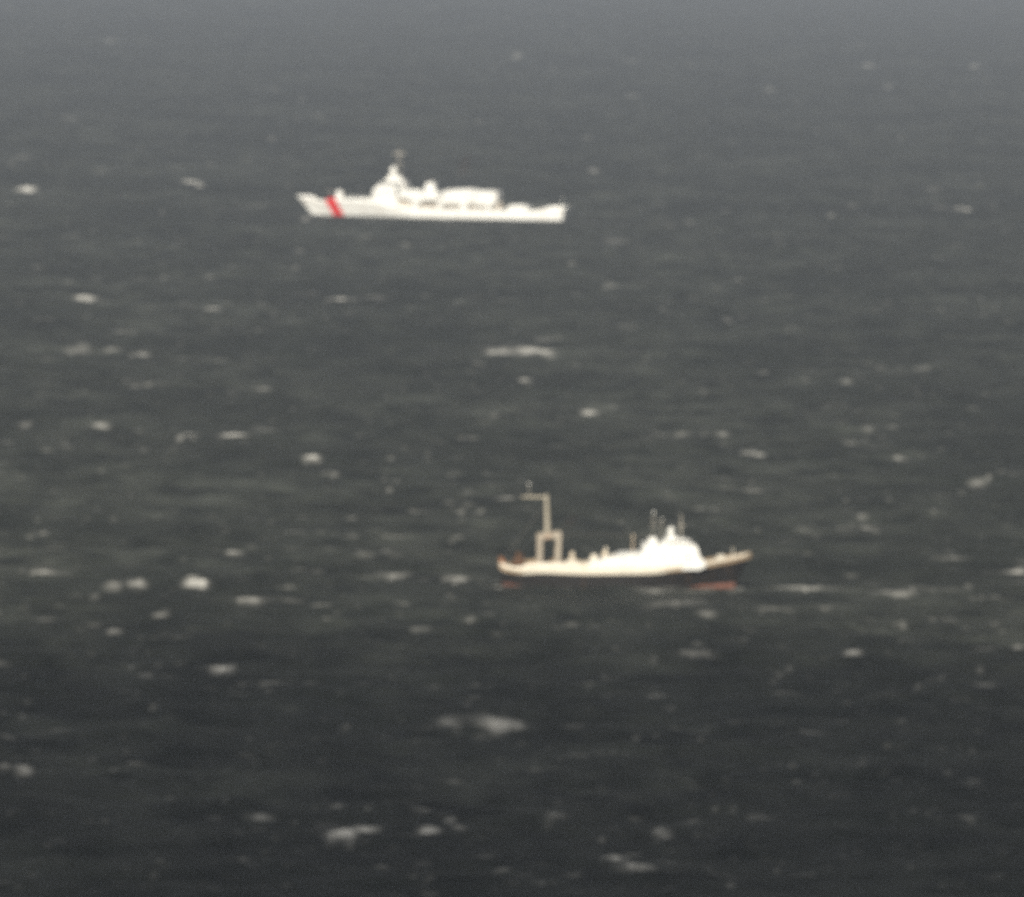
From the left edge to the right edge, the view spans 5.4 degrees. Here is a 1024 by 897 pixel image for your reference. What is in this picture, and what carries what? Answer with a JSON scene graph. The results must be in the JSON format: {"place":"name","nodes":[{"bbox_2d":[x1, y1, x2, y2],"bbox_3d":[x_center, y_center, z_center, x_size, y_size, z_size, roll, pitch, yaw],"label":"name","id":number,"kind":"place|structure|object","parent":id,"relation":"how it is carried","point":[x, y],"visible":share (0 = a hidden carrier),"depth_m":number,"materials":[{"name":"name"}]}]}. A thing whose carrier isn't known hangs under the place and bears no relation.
{"place":"outdoors","nodes":[
{"label":"outdoors","id":0,"kind":"place"},
{"bbox_2d":[0,0,1023,896],"bbox_3d":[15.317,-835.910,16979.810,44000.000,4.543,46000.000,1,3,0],"label":"sea","id":1,"kind":"structure","parent":0,"point":[276,456],"depth_m":2035.40,"materials":[{"name":"liquid"}]},
{"bbox_2d":[297,147,569,220],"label":"patrol cutter","id":2,"kind":"object","parent":1,"relation":"on","point":[390,194],"visible":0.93,"depth_m":3268.74,"materials":[{"name":"white paint"}]},
{"bbox_2d":[498,483,750,587],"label":"fishing vessel","id":3,"kind":"object","parent":1,"relation":"on","point":[670,560],"visible":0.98,"depth_m":1656.97,"materials":[{"name":"white paint"}]},
{"bbox_2d":[511,551,525,566],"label":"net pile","id":4,"kind":"object","parent":3,"relation":"on","point":[518,560],"visible":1,"depth_m":1658.35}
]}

